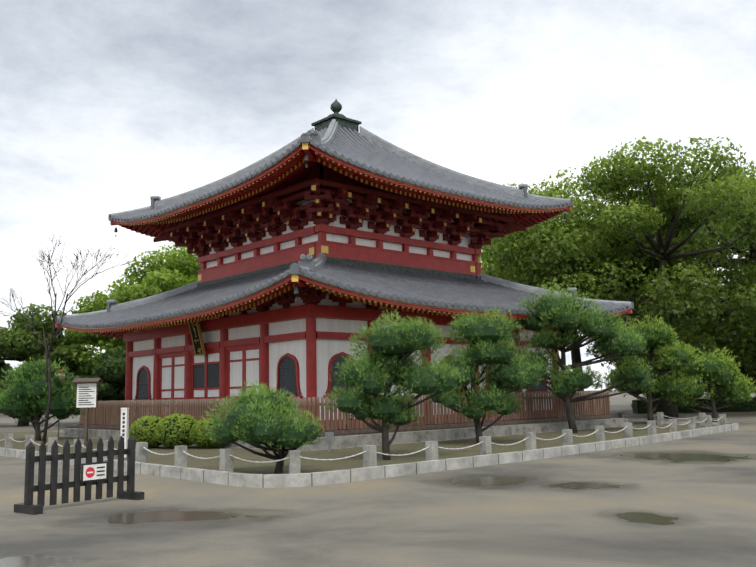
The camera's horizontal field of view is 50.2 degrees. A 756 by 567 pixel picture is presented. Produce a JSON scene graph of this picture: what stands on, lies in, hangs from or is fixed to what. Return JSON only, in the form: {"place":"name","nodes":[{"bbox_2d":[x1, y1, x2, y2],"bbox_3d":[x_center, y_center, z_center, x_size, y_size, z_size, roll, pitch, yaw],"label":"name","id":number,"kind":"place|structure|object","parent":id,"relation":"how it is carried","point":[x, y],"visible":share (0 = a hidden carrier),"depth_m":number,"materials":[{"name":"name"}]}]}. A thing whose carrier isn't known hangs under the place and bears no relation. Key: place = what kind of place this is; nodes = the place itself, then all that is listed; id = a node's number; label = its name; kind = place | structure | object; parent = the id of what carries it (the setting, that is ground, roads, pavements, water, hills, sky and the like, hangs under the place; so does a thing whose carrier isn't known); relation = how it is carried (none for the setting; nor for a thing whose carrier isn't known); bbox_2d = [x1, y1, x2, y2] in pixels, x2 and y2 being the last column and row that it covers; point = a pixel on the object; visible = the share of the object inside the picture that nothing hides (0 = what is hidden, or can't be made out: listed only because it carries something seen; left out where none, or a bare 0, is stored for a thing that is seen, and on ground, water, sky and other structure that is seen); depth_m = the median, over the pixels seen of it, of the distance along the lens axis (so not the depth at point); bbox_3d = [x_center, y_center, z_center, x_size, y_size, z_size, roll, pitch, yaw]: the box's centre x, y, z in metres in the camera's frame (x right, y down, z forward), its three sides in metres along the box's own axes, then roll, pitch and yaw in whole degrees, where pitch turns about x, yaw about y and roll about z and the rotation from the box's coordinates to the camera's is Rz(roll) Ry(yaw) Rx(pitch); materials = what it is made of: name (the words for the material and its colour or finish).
{"place":"outdoors","nodes":[
{"label":"outdoors","id":0,"kind":"place"},
{"bbox_2d":[0,424,718,473],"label":"soil","id":1,"kind":"structure","parent":0,"point":[306,466],"depth_m":22.06,"materials":[{"name":"brown soil"}]},
{"bbox_2d":[0,357,90,440],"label":"tree","id":2,"kind":"object","parent":1,"relation":"on","point":[28,392],"depth_m":31.38,"materials":[{"name":"green plant"}]},
{"bbox_2d":[0,234,131,443],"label":"bare tree","id":3,"kind":"object","parent":1,"relation":"on","point":[48,365],"visible":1,"depth_m":28.81,"materials":[{"name":"brown plant"}]},
{"bbox_2d":[128,413,223,448],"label":"shrubs","id":4,"kind":"object","parent":1,"relation":"on","point":[173,431],"visible":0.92,"depth_m":24.58,"materials":[{"name":"green plant"}]},
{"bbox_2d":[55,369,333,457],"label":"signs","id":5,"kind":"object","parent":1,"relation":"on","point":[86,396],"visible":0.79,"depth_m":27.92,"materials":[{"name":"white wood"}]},
{"bbox_2d":[201,380,325,472],"bbox_3d":[-2.371,2.927,16.261,2.238,2.024,2.596,6,-10,-42],"label":"pine","id":6,"kind":"object","parent":1,"relation":"on","point":[260,417],"depth_m":16.01,"materials":[{"name":"green plant"}]},
{"bbox_2d":[4,412,725,473],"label":"stone posts","id":7,"kind":"object","parent":1,"relation":"on","point":[369,458],"visible":0.54,"depth_m":19.08,"materials":[{"name":"grey stone"}]},
{"bbox_2d":[0,415,721,462],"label":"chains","id":8,"kind":"object","parent":7,"relation":"attached to","point":[389,454],"visible":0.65,"depth_m":18.51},
{"bbox_2d":[0,390,755,566],"bbox_3d":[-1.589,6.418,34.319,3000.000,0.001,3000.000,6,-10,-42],"label":"ground","id":9,"kind":"structure","parent":0,"point":[688,502],"depth_m":11.05,"materials":[{"name":"beige concrete"}]},
{"bbox_2d":[14,435,143,514],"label":"fence","id":10,"kind":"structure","parent":9,"relation":"on","point":[88,474],"depth_m":12.88,"materials":[{"name":"black wood"}]},
{"bbox_2d":[61,418,627,451],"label":"plinth","id":11,"kind":"structure","parent":9,"relation":"on","point":[348,441],"depth_m":27.05,"materials":[{"name":"stone"}]},
{"bbox_2d":[77,414,611,436],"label":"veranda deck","id":12,"kind":"structure","parent":11,"relation":"on","point":[366,430],"depth_m":28.35,"materials":[{"name":"grey stone"}]},
{"bbox_2d":[122,286,558,428],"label":"wall","id":13,"kind":"structure","parent":12,"relation":"on","point":[338,318],"depth_m":28.38,"materials":[{"name":"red paint"}]},
{"bbox_2d":[55,252,633,339],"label":"lower roof eaves","id":14,"kind":"object","parent":13,"relation":"on","point":[286,282],"visible":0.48,"depth_m":26.79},
{"bbox_2d":[153,162,525,288],"bbox_3d":[-1.755,-1.778,35.443,11.721,4.250,11.721,6,-10,-42],"label":"storey","id":15,"kind":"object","parent":14,"relation":"on","point":[315,210],"depth_m":31.69,"materials":[{"name":"red paint"}]},
{"bbox_2d":[108,119,572,242],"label":"roof eaves","id":16,"kind":"object","parent":15,"relation":"on","point":[289,167],"visible":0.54,"depth_m":31.21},
{"bbox_2d":[311,114,361,133],"bbox_3d":[-1.856,-6.780,36.128,1.600,1.050,1.600,6,-10,-42],"label":"finial base","id":17,"kind":"object","parent":16,"relation":"on","point":[345,122],"visible":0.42,"depth_m":35.66,"materials":[{"name":"grey metal"}]},
{"bbox_2d":[327,99,345,116],"bbox_3d":[-1.878,-7.826,36.271,1.000,1.060,1.000,6,-10,-42],"label":"roof finial","id":18,"kind":"object","parent":17,"relation":"on","point":[336,107],"visible":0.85,"depth_m":36.09,"materials":[{"name":"grey metal"}]},
{"bbox_2d":[111,125,567,231],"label":"roof tiles","id":19,"kind":"object","parent":16,"relation":"on","point":[354,145],"visible":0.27,"depth_m":33.98,"materials":[{"name":"grey tile"}]},
{"bbox_2d":[58,260,627,334],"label":"lower roof tiles","id":20,"kind":"object","parent":14,"relation":"on","point":[451,290],"visible":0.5,"depth_m":30.31,"materials":[{"name":"grey tile"}]},
{"bbox_2d":[125,317,559,424],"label":"columns","id":21,"kind":"structure","parent":12,"relation":"on","point":[311,375],"depth_m":29.14,"materials":[{"name":"red paint"}]},
{"bbox_2d":[80,391,610,430],"bbox_3d":[-1.612,5.303,34.472,16.140,1.012,16.140,6,-10,-42],"label":"fence","id":22,"kind":"object","parent":12,"relation":"on","point":[108,412],"visible":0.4,"depth_m":29.66,"materials":[{"name":"brown wood"}]},
{"bbox_2d":[0,421,738,487],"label":"kerb","id":23,"kind":"structure","parent":9,"relation":"on","point":[283,480],"depth_m":17.38,"materials":[{"name":"stone"}]},
{"bbox_2d":[0,136,755,425],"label":"trees","id":24,"kind":"object","parent":9,"relation":"on","point":[585,242],"depth_m":46.55,"materials":[{"name":"green plant"}]},
{"bbox_2d":[325,309,464,459],"bbox_3d":[0.357,2.438,19.247,2.316,3.671,3.380,26,-28,-73],"label":"pine","id":25,"kind":"object","parent":9,"relation":"on","point":[401,338],"depth_m":18.93,"materials":[{"name":"green plant"}]},
{"bbox_2d":[427,307,547,442],"bbox_3d":[3.215,2.814,24.150,3.048,4.149,2.870,6,-10,-42],"label":"pine","id":26,"kind":"object","parent":9,"relation":"on","point":[485,334],"depth_m":23.78,"materials":[{"name":"green plant"}]},
{"bbox_2d":[512,283,655,432],"bbox_3d":[7.359,2.718,29.611,3.532,5.679,5.587,32,-34,-76],"label":"pine","id":27,"kind":"object","parent":9,"relation":"on","point":[565,312],"depth_m":29.34,"materials":[{"name":"green plant"}]},
{"bbox_2d":[600,314,699,420],"bbox_3d":[11.929,3.760,35.276,3.154,4.937,4.496,38,-40,-78],"label":"pine","id":28,"kind":"object","parent":9,"relation":"on","point":[675,356],"depth_m":34.78,"materials":[{"name":"green plant"}]},
{"bbox_2d":[631,396,755,413],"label":"hedge","id":29,"kind":"object","parent":9,"relation":"on","point":[639,406],"visible":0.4,"depth_m":53.98,"materials":[{"name":"green plant"}]},
{"bbox_2d":[668,346,755,421],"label":"pine","id":30,"kind":"object","parent":9,"relation":"on","point":[716,370],"depth_m":35.89,"materials":[{"name":"green plant"}]},
{"bbox_2d":[0,0,755,390],"label":"sky","id":31,"kind":"structure","parent":0,"point":[107,107],"materials":[{"name":"white"}]}
]}

